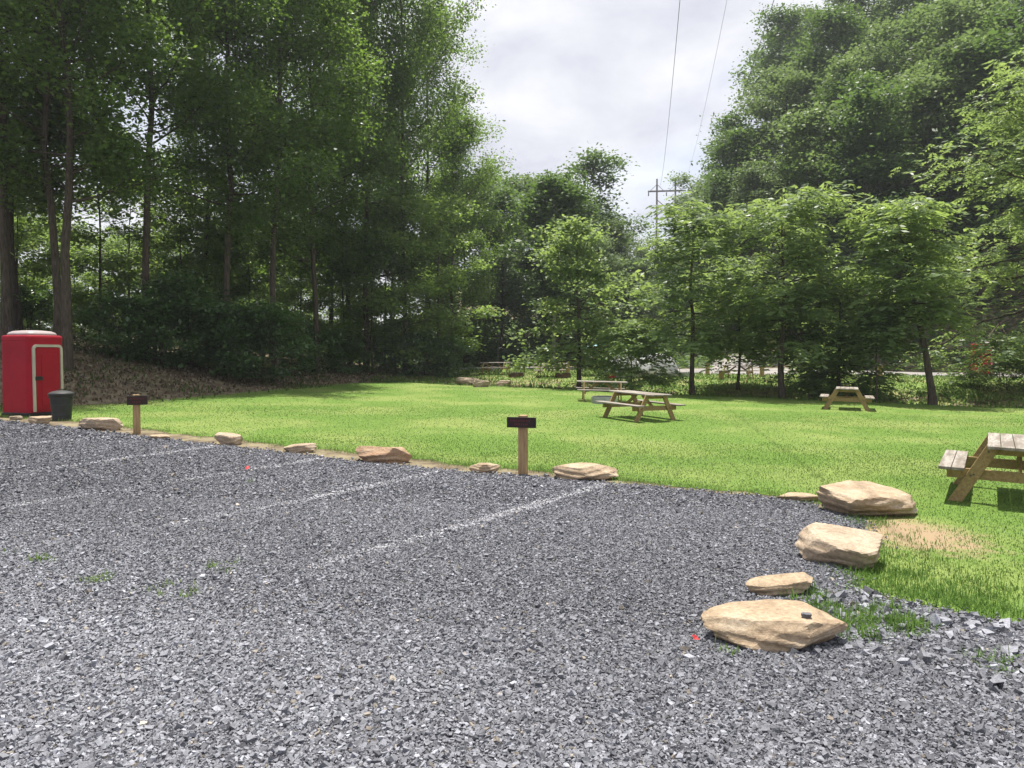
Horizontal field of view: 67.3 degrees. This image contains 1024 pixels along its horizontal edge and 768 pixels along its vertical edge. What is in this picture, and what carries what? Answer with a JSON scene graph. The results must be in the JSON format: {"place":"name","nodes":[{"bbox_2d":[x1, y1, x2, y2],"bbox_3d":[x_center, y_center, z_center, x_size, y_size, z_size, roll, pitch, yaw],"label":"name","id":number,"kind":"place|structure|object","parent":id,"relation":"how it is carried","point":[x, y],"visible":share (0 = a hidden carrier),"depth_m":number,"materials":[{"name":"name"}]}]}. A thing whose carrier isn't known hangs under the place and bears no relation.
{"place":"outdoors","nodes":[
{"label":"outdoors","id":0,"kind":"place"},
{"bbox_2d":[0,0,911,327],"label":"sky","id":1,"kind":"structure","parent":0,"point":[562,75],"materials":[{"name":"white"}]},
{"bbox_2d":[0,382,1023,621],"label":"lawn","id":2,"kind":"structure","parent":0,"point":[706,405],"depth_m":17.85,"materials":[{"name":"green plant"}]},
{"bbox_2d":[1,327,63,416],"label":"portable toilet","id":3,"kind":"object","parent":2,"relation":"on","point":[32,369],"visible":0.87,"depth_m":19.44,"materials":[{"name":"red plastic"}]},
{"bbox_2d":[35,348,62,410],"bbox_3d":[-11.867,-0.131,19.698,0.060,1.585,0.757,1,2,20],"label":"door","id":4,"kind":"structure","parent":3,"relation":"in","point":[47,378],"depth_m":19.62,"materials":[{"name":"red plastic"}]},
{"bbox_2d":[48,389,74,420],"bbox_3d":[-10.995,0.505,18.768,0.600,0.776,0.570,0,2,0],"label":"trash can","id":5,"kind":"object","parent":2,"relation":"on","point":[61,402],"visible":0.99,"depth_m":18.58,"materials":[{"name":"grey plastic"}]},
{"bbox_2d":[594,390,684,421],"bbox_3d":[3.627,0.648,21.934,1.748,0.816,1.910,-1,4,-31],"label":"picnic table","id":6,"kind":"object","parent":2,"relation":"on","point":[640,407],"visible":0.98,"depth_m":21.59,"materials":[{"name":"brown wood"}]},
{"bbox_2d":[794,522,882,569],"bbox_3d":[3.004,1.546,7.093,0.738,0.383,0.650,8,14,17],"label":"rock","id":7,"kind":"object","parent":2,"relation":"on","point":[837,545],"visible":0.74,"depth_m":6.98,"materials":[{"name":"beige stone"}]},
{"bbox_2d":[819,386,874,410],"bbox_3d":[11.856,0.540,27.238,1.748,0.816,1.910,2,3,23],"label":"picnic table","id":8,"kind":"object","parent":2,"relation":"on","point":[846,398],"visible":0.98,"depth_m":26.67,"materials":[{"name":"brown wood"}]},
{"bbox_2d":[816,480,917,515],"bbox_3d":[4.420,1.482,9.590,1.209,0.390,0.924,4,7,-9],"label":"rock","id":9,"kind":"object","parent":2,"relation":"on","point":[865,498],"visible":0.78,"depth_m":9.27,"materials":[{"name":"stone"}]},
{"bbox_2d":[938,433,1023,500],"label":"picnic table","id":10,"kind":"object","parent":2,"relation":"on","point":[973,470],"visible":0.98,"depth_m":10.29,"materials":[{"name":"brown wood"}]},
{"bbox_2d":[0,419,1023,767],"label":"gravel lot","id":11,"kind":"structure","parent":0,"point":[416,603],"depth_m":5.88,"materials":[{"name":"grey gravel"}]},
{"bbox_2d":[552,462,617,480],"bbox_3d":[1.105,1.353,11.592,1.018,0.320,0.592,1,5,-3],"label":"rock","id":12,"kind":"object","parent":11,"relation":"on","point":[585,470],"visible":0.74,"depth_m":11.42,"materials":[{"name":"stone"}]},
{"bbox_2d":[701,599,847,652],"bbox_3d":[1.726,1.625,5.117,0.928,0.274,0.555,-2,10,-6],"label":"rock","id":13,"kind":"object","parent":11,"relation":"on","point":[773,625],"visible":0.81,"depth_m":4.98,"materials":[{"name":"stone"}]},
{"bbox_2d":[745,572,812,596],"bbox_3d":[2.152,1.625,6.153,0.603,0.192,0.298,-3,6,-7],"label":"rock","id":14,"kind":"object","parent":11,"relation":"on","point":[771,585],"visible":0.74,"depth_m":6.05,"materials":[{"name":"stone"}]},
{"bbox_2d":[0,76,1023,612],"bbox_3d":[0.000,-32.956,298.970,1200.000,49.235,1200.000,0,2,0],"label":"ground","id":15,"kind":"structure","parent":0,"point":[430,464],"depth_m":30.82,"materials":[{"name":"brown soil"}]},
{"bbox_2d":[0,278,53,330],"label":"shrub","id":16,"kind":"object","parent":15,"relation":"on","point":[37,299],"visible":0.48,"depth_m":37.50,"materials":[{"name":"green plant"}]},
{"bbox_2d":[0,130,60,320],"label":"sapling","id":17,"kind":"object","parent":15,"relation":"on","point":[33,269],"visible":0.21,"depth_m":38.87,"materials":[{"name":"green plant"}]},
{"bbox_2d":[0,216,82,330],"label":"sapling","id":18,"kind":"object","parent":15,"relation":"on","point":[49,250],"visible":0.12,"depth_m":45.14,"materials":[{"name":"green plant"}]},
{"bbox_2d":[0,180,87,326],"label":"sapling","id":19,"kind":"object","parent":15,"relation":"on","point":[19,221],"visible":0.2,"depth_m":40.12,"materials":[{"name":"green plant"}]},
{"bbox_2d":[0,0,120,337],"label":"forest tree","id":20,"kind":"object","parent":15,"relation":"on","point":[6,317],"visible":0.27,"depth_m":28.82,"materials":[{"name":"green plant"}]},
{"bbox_2d":[2,2,129,330],"bbox_3d":[-23.051,-15.854,35.320,13.605,28.034,11.532,-2,3,-40],"label":"forest tree","id":21,"kind":"object","parent":15,"relation":"on","point":[17,316],"visible":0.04,"depth_m":35.72,"materials":[{"name":"green plant"}]},
{"bbox_2d":[10,122,174,337],"bbox_3d":[-19.978,-7.344,37.568,8.407,11.777,8.113,0,2,9],"label":"sapling","id":22,"kind":"object","parent":15,"relation":"on","point":[126,270],"visible":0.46,"depth_m":37.50,"materials":[{"name":"green plant"}]},
{"bbox_2d":[78,417,123,429],"bbox_3d":[-9.045,0.922,16.916,0.895,0.375,0.651,-1,2,-27],"label":"rock","id":23,"kind":"object","parent":15,"relation":"on","point":[102,423],"visible":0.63,"depth_m":16.68,"materials":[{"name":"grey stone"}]},
{"bbox_2d":[0,0,203,370],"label":"forest tree","id":24,"kind":"object","parent":15,"relation":"on","point":[97,154],"visible":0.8,"depth_m":27.33,"materials":[{"name":"green plant"}]},
{"bbox_2d":[0,0,208,335],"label":"forest tree","id":25,"kind":"object","parent":15,"relation":"on","point":[81,33],"visible":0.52,"depth_m":28.04,"materials":[{"name":"green plant"}]},
{"bbox_2d":[72,285,165,361],"bbox_3d":[-16.066,-2.402,31.262,3.924,3.182,4.057,1,2,15],"label":"shrub","id":26,"kind":"object","parent":15,"relation":"on","point":[119,303],"visible":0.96,"depth_m":31.01,"materials":[{"name":"green plant"}]},
{"bbox_2d":[58,183,197,344],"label":"sapling","id":27,"kind":"object","parent":15,"relation":"on","point":[137,251],"visible":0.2,"depth_m":42.16,"materials":[{"name":"green plant"}]},
{"bbox_2d":[1,0,269,360],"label":"forest tree","id":28,"kind":"object","parent":15,"relation":"on","point":[199,7],"visible":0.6,"depth_m":31.71,"materials":[{"name":"green plant"}]},
{"bbox_2d":[127,394,147,433],"bbox_3d":[-7.964,0.738,16.328,0.400,1.030,0.162,-2,3,-38],"label":"sign post","id":29,"kind":"object","parent":15,"relation":"on","point":[136,401],"visible":0.88,"depth_m":16.29,"materials":[{"name":"brown wood"}]},
{"bbox_2d":[94,289,210,364],"bbox_3d":[-15.050,-2.282,32.474,4.620,3.486,4.520,0,2,-7],"label":"shrub","id":30,"kind":"object","parent":15,"relation":"on","point":[169,316],"visible":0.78,"depth_m":31.96,"materials":[{"name":"green plant"}]},
{"bbox_2d":[93,265,245,367],"bbox_3d":[-14.432,-2.816,33.871,6.011,5.032,6.078,2,3,36],"label":"shrub","id":31,"kind":"object","parent":15,"relation":"on","point":[165,285],"visible":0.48,"depth_m":32.91,"materials":[{"name":"green plant"}]},
{"bbox_2d":[124,171,247,348],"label":"sapling","id":32,"kind":"object","parent":15,"relation":"on","point":[184,229],"visible":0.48,"depth_m":39.24,"materials":[{"name":"green plant"}]},
{"bbox_2d":[119,6,269,355],"bbox_3d":[-18.282,-12.472,43.812,9.312,22.649,9.136,0,2,11],"label":"forest tree","id":33,"kind":"object","parent":15,"relation":"on","point":[218,257],"visible":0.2,"depth_m":42.87,"materials":[{"name":"green plant"}]},
{"bbox_2d":[135,156,269,350],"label":"sapling","id":34,"kind":"object","parent":15,"relation":"on","point":[236,293],"visible":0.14,"depth_m":44.12,"materials":[{"name":"green plant"}]},
{"bbox_2d":[0,328,425,406],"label":"leaf litter","id":35,"kind":"object","parent":15,"relation":"on","point":[235,382],"visible":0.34,"depth_m":30.92,"materials":[{"name":"brown plant"}]},
{"bbox_2d":[157,291,285,380],"bbox_3d":[-12.810,-2.026,33.779,5.184,4.066,5.014,0,2,-7],"label":"shrub","id":36,"kind":"object","parent":15,"relation":"on","point":[226,310],"visible":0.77,"depth_m":32.93,"materials":[{"name":"green plant"}]},
{"bbox_2d":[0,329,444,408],"bbox_3d":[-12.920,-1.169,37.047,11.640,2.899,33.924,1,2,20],"label":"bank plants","id":37,"kind":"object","parent":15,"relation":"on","point":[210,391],"visible":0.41,"depth_m":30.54,"materials":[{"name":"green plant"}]},
{"bbox_2d":[89,0,383,369],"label":"forest tree","id":38,"kind":"object","parent":15,"relation":"on","point":[242,213],"visible":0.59,"depth_m":34.34,"materials":[{"name":"green plant"}]},
{"bbox_2d":[196,292,325,381],"bbox_3d":[-11.394,-1.905,34.569,5.424,4.184,5.545,-1,2,-30],"label":"shrub","id":39,"kind":"object","parent":15,"relation":"on","point":[266,314],"visible":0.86,"depth_m":33.95,"materials":[{"name":"green plant"}]},
{"bbox_2d":[125,0,398,372],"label":"forest tree","id":40,"kind":"object","parent":15,"relation":"on","point":[282,48],"visible":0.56,"depth_m":36.82,"materials":[{"name":"green plant"}]},
{"bbox_2d":[205,223,320,354],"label":"sapling","id":41,"kind":"object","parent":15,"relation":"on","point":[264,285],"visible":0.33,"depth_m":43.50,"materials":[{"name":"green plant"}]},
{"bbox_2d":[253,318,331,374],"bbox_3d":[-11.777,-1.823,39.813,4.052,3.354,4.007,1,2,14],"label":"shrub","id":42,"kind":"object","parent":15,"relation":"on","point":[299,364],"visible":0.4,"depth_m":39.85,"materials":[{"name":"green plant"}]},
{"bbox_2d":[253,225,334,358],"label":"sapling","id":43,"kind":"object","parent":15,"relation":"on","point":[286,296],"visible":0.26,"depth_m":47.49,"materials":[{"name":"green plant"}]},
{"bbox_2d":[210,0,409,372],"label":"forest tree","id":44,"kind":"object","parent":15,"relation":"on","point":[316,245],"visible":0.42,"depth_m":42.27,"materials":[{"name":"green plant"}]},
{"bbox_2d":[284,223,392,364],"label":"sapling","id":45,"kind":"object","parent":15,"relation":"on","point":[343,315],"visible":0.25,"depth_m":49.36,"materials":[{"name":"green plant"}]},
{"bbox_2d":[261,8,430,364],"bbox_3d":[-12.325,-14.845,52.803,11.832,27.940,11.631,2,3,44],"label":"forest tree","id":46,"kind":"object","parent":15,"relation":"on","point":[409,173],"visible":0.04,"depth_m":52.61,"materials":[{"name":"green plant"}]},
{"bbox_2d":[326,337,376,373],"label":"shrub","id":47,"kind":"object","parent":15,"relation":"on","point":[345,344],"visible":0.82,"depth_m":45.06,"materials":[{"name":"green plant"}]},
{"bbox_2d":[288,0,440,372],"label":"forest tree","id":48,"kind":"object","parent":15,"relation":"on","point":[332,268],"visible":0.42,"depth_m":46.51,"materials":[{"name":"green plant"}]},
{"bbox_2d":[324,217,423,372],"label":"sapling","id":49,"kind":"object","parent":15,"relation":"on","point":[346,324],"visible":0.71,"depth_m":45.85,"materials":[{"name":"green plant"}]},
{"bbox_2d":[355,446,411,463],"bbox_3d":[-2.182,1.228,12.985,1.003,0.396,0.521,1,5,6],"label":"rock","id":50,"kind":"object","parent":15,"relation":"on","point":[386,455],"visible":0.73,"depth_m":12.82,"materials":[{"name":"beige stone"}]},
{"bbox_2d":[302,0,495,369],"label":"forest tree","id":51,"kind":"object","parent":15,"relation":"on","point":[426,16],"visible":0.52,"depth_m":48.92,"materials":[{"name":"green plant"}]},
{"bbox_2d":[340,189,480,374],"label":"sapling","id":52,"kind":"object","parent":15,"relation":"on","point":[437,314],"visible":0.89,"depth_m":46.22,"materials":[{"name":"green plant"}]},
{"bbox_2d":[374,191,508,370],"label":"sapling","id":53,"kind":"object","parent":15,"relation":"on","point":[448,272],"visible":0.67,"depth_m":49.08,"materials":[{"name":"green plant"}]},
{"bbox_2d":[353,0,536,364],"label":"forest tree","id":54,"kind":"object","parent":15,"relation":"on","point":[507,228],"visible":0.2,"depth_m":63.55,"materials":[{"name":"green plant"}]},
{"bbox_2d":[421,332,481,376],"bbox_3d":[-3.973,-1.746,47.142,3.706,3.006,3.831,2,3,38],"label":"shrub","id":55,"kind":"object","parent":15,"relation":"on","point":[453,341],"visible":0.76,"depth_m":46.76,"materials":[{"name":"green plant"}]},
{"bbox_2d":[414,94,508,369],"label":"forest tree","id":56,"kind":"object","parent":15,"relation":"on","point":[446,179],"visible":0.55,"depth_m":56.75,"materials":[{"name":"green plant"}]},
{"bbox_2d":[431,178,525,365],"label":"woodland tree","id":57,"kind":"object","parent":15,"relation":"on","point":[503,261],"visible":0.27,"depth_m":68.43,"materials":[{"name":"green plant"}]},
{"bbox_2d":[432,171,532,359],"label":"woodland tree","id":58,"kind":"object","parent":15,"relation":"on","point":[497,338],"visible":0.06,"depth_m":77.97,"materials":[{"name":"green plant"}]},
{"bbox_2d":[456,172,552,347],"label":"woodland tree","id":59,"kind":"object","parent":15,"relation":"on","point":[513,183],"visible":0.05,"depth_m":88.43,"materials":[{"name":"green plant"}]},
{"bbox_2d":[457,182,561,365],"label":"woodland tree","id":60,"kind":"object","parent":15,"relation":"on","point":[518,286],"visible":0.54,"depth_m":70.42,"materials":[{"name":"green plant"}]},
{"bbox_2d":[507,415,535,474],"bbox_3d":[0.164,1.040,11.814,0.460,1.120,0.162,1,2,18],"label":"sign post","id":61,"kind":"object","parent":15,"relation":"on","point":[522,423],"visible":0.89,"depth_m":11.77,"materials":[{"name":"brown wood"}]},
{"bbox_2d":[491,168,591,353],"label":"woodland tree","id":62,"kind":"object","parent":15,"relation":"on","point":[526,318],"visible":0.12,"depth_m":76.82,"materials":[{"name":"green plant"}]},
{"bbox_2d":[491,167,604,366],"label":"pale tree","id":63,"kind":"object","parent":15,"relation":"on","point":[568,194],"visible":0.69,"depth_m":60.41,"materials":[{"name":"green plant"}]},
{"bbox_2d":[518,218,599,362],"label":"woodland tree","id":64,"kind":"object","parent":15,"relation":"on","point":[545,320],"visible":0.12,"depth_m":71.25,"materials":[{"name":"green plant"}]},
{"bbox_2d":[506,189,626,344],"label":"woodland tree","id":65,"kind":"object","parent":15,"relation":"on","point":[594,209],"visible":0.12,"depth_m":80.38,"materials":[{"name":"green plant"}]},
{"bbox_2d":[522,141,657,343],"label":"woodland tree","id":66,"kind":"object","parent":15,"relation":"on","point":[585,170],"visible":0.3,"depth_m":87.61,"materials":[{"name":"green plant"}]},
{"bbox_2d":[566,231,636,353],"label":"woodland tree","id":67,"kind":"object","parent":15,"relation":"on","point":[612,258],"visible":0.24,"depth_m":74.95,"materials":[{"name":"green plant"}]},
{"bbox_2d":[569,216,651,345],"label":"woodland tree","id":68,"kind":"object","parent":15,"relation":"on","point":[619,248],"visible":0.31,"depth_m":82.62,"materials":[{"name":"green plant"}]},
{"bbox_2d":[212,62,1023,371],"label":"undergrowth","id":69,"kind":"object","parent":15,"relation":"on","point":[684,360],"visible":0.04,"depth_m":65.92,"materials":[{"name":"green plant"}]},
{"bbox_2d":[632,171,742,324],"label":"woodland tree","id":70,"kind":"object","parent":15,"relation":"on","point":[683,180],"visible":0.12,"depth_m":114.26,"materials":[{"name":"green plant"}]},
{"bbox_2d":[670,120,777,328],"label":"woodland tree","id":71,"kind":"object","parent":15,"relation":"on","point":[733,143],"visible":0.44,"depth_m":83.05,"materials":[{"name":"green plant"}]},
{"bbox_2d":[680,105,782,305],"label":"woodland tree","id":72,"kind":"object","parent":15,"relation":"on","point":[728,119],"visible":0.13,"depth_m":87.78,"materials":[{"name":"green plant"}]},
{"bbox_2d":[702,158,801,324],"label":"woodland tree","id":73,"kind":"object","parent":15,"relation":"on","point":[747,179],"visible":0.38,"depth_m":75.58,"materials":[{"name":"green plant"}]},
{"bbox_2d":[725,21,808,164],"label":"woodland tree","id":74,"kind":"object","parent":15,"relation":"on","point":[760,53],"visible":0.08,"depth_m":114.73,"materials":[{"name":"green plant"}]},
{"bbox_2d":[704,43,833,254],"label":"woodland tree","id":75,"kind":"object","parent":15,"relation":"on","point":[776,78],"visible":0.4,"depth_m":83.60,"materials":[{"name":"green plant"}]},
{"bbox_2d":[728,2,834,158],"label":"woodland tree","id":76,"kind":"object","parent":15,"relation":"on","point":[781,19],"visible":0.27,"depth_m":101.71,"materials":[{"name":"green plant"}]},
{"bbox_2d":[723,98,870,327],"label":"woodland tree","id":77,"kind":"object","parent":15,"relation":"on","point":[796,124],"visible":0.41,"depth_m":65.92,"materials":[{"name":"green plant"}]},
{"bbox_2d":[767,0,909,195],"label":"woodland tree","id":78,"kind":"object","parent":15,"relation":"on","point":[834,22],"visible":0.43,"depth_m":81.82,"materials":[{"name":"green plant"}]},
{"bbox_2d":[773,64,918,265],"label":"woodland tree","id":79,"kind":"object","parent":15,"relation":"on","point":[830,93],"visible":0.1,"depth_m":72.69,"materials":[{"name":"green plant"}]},
{"bbox_2d":[768,76,968,346],"bbox_3d":[29.526,-13.717,63.888,14.585,21.710,14.486,2,3,35],"label":"woodland tree","id":80,"kind":"object","parent":15,"relation":"on","point":[862,121],"visible":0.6,"depth_m":62.19,"materials":[{"name":"green plant"}]},
{"bbox_2d":[803,10,935,229],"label":"woodland tree","id":81,"kind":"object","parent":15,"relation":"on","point":[869,56],"visible":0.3,"depth_m":72.57,"materials":[{"name":"green plant"}]},
{"bbox_2d":[816,65,946,295],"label":"woodland tree","id":82,"kind":"object","parent":15,"relation":"on","point":[865,79],"visible":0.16,"depth_m":67.84,"materials":[{"name":"green plant"}]},
{"bbox_2d":[861,0,939,72],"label":"woodland tree","id":83,"kind":"object","parent":15,"relation":"on","point":[885,14],"visible":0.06,"depth_m":101.70,"materials":[{"name":"green plant"}]},
{"bbox_2d":[853,0,953,83],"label":"woodland tree","id":84,"kind":"object","parent":15,"relation":"on","point":[898,3],"visible":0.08,"depth_m":90.37,"materials":[{"name":"green plant"}]},
{"bbox_2d":[872,0,942,168],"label":"woodland tree","id":85,"kind":"object","parent":15,"relation":"on","point":[910,38],"visible":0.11,"depth_m":82.35,"materials":[{"name":"green plant"}]},
{"bbox_2d":[847,23,1023,311],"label":"woodland tree","id":86,"kind":"object","parent":15,"relation":"on","point":[924,77],"visible":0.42,"depth_m":63.50,"materials":[{"name":"green plant"}]},
{"bbox_2d":[879,0,1023,245],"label":"woodland tree","id":87,"kind":"object","parent":15,"relation":"on","point":[947,18],"visible":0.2,"depth_m":69.40,"materials":[{"name":"green plant"}]},
{"bbox_2d":[899,18,1023,307],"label":"woodland tree","id":88,"kind":"object","parent":15,"relation":"on","point":[997,44],"visible":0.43,"depth_m":62.46,"materials":[{"name":"green plant"}]},
{"bbox_2d":[916,0,1023,266],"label":"woodland tree","id":89,"kind":"object","parent":15,"relation":"on","point":[1009,19],"visible":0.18,"depth_m":65.80,"materials":[{"name":"green plant"}]},
{"bbox_2d":[1,413,1023,674],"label":"rough grass","id":90,"kind":"structure","parent":0,"point":[975,599],"depth_m":6.17,"materials":[{"name":"green plant"}]},
{"bbox_2d":[413,353,1023,377],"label":"road","id":91,"kind":"structure","parent":0,"point":[772,370],"depth_m":58.89,"materials":[{"name":"grey asphalt"}]},
{"bbox_2d":[418,368,1023,407],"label":"meadow","id":92,"kind":"structure","parent":0,"point":[697,391],"depth_m":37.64,"materials":[{"name":"green plant"}]},
{"bbox_2d":[501,214,653,388],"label":"creek tree","id":93,"kind":"object","parent":92,"relation":"on","point":[578,268],"visible":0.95,"depth_m":38.51,"materials":[{"name":"green plant"}]},
{"bbox_2d":[589,315,689,392],"bbox_3d":[5.888,-1.288,36.272,4.916,3.914,4.740,0,2,0],"label":"bush","id":94,"kind":"object","parent":92,"relation":"on","point":[618,347],"visible":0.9,"depth_m":35.80,"materials":[{"name":"green plant"}]},
{"bbox_2d":[620,190,768,394],"bbox_3d":[8.417,-3.998,35.184,6.654,9.740,7.709,0,2,0],"label":"walnut tree","id":95,"kind":"object","parent":92,"relation":"on","point":[707,231],"visible":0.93,"depth_m":34.25,"materials":[{"name":"green plant"}]},
{"bbox_2d":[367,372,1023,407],"bbox_3d":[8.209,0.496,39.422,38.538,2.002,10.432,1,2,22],"label":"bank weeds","id":96,"kind":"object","parent":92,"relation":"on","point":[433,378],"visible":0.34,"depth_m":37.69,"materials":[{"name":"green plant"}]},
{"bbox_2d":[675,268,795,389],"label":"walnut tree","id":97,"kind":"object","parent":92,"relation":"on","point":[734,332],"visible":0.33,"depth_m":37.62,"materials":[{"name":"green plant"}]},
{"bbox_2d":[670,180,885,398],"bbox_3d":[11.643,-3.781,33.590,7.712,9.570,7.037,-2,3,-35],"label":"walnut tree","id":98,"kind":"object","parent":92,"relation":"on","point":[781,295],"visible":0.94,"depth_m":32.68,"materials":[{"name":"green plant"}]},
{"bbox_2d":[759,259,908,402],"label":"walnut tree","id":99,"kind":"object","parent":92,"relation":"on","point":[861,383],"visible":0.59,"depth_m":34.04,"materials":[{"name":"green plant"}]},
{"bbox_2d":[828,295,942,402],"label":"walnut tree","id":100,"kind":"object","parent":92,"relation":"on","point":[869,330],"visible":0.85,"depth_m":31.44,"materials":[{"name":"green plant"}]},
{"bbox_2d":[828,192,997,404],"bbox_3d":[15.948,-3.202,30.449,6.215,8.767,6.155,0,2,0],"label":"walnut tree","id":101,"kind":"object","parent":92,"relation":"on","point":[905,217],"visible":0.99,"depth_m":30.33,"materials":[{"name":"green plant"}]},
{"bbox_2d":[885,45,1023,386],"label":"walnut tree","id":102,"kind":"object","parent":92,"relation":"on","point":[1013,170],"visible":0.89,"depth_m":33.70,"materials":[{"name":"green plant"}]},
{"bbox_2d":[958,349,1023,389],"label":"bank shrub","id":103,"kind":"object","parent":92,"relation":"on","point":[1019,365],"visible":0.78,"depth_m":34.93,"materials":[{"name":"green plant"}]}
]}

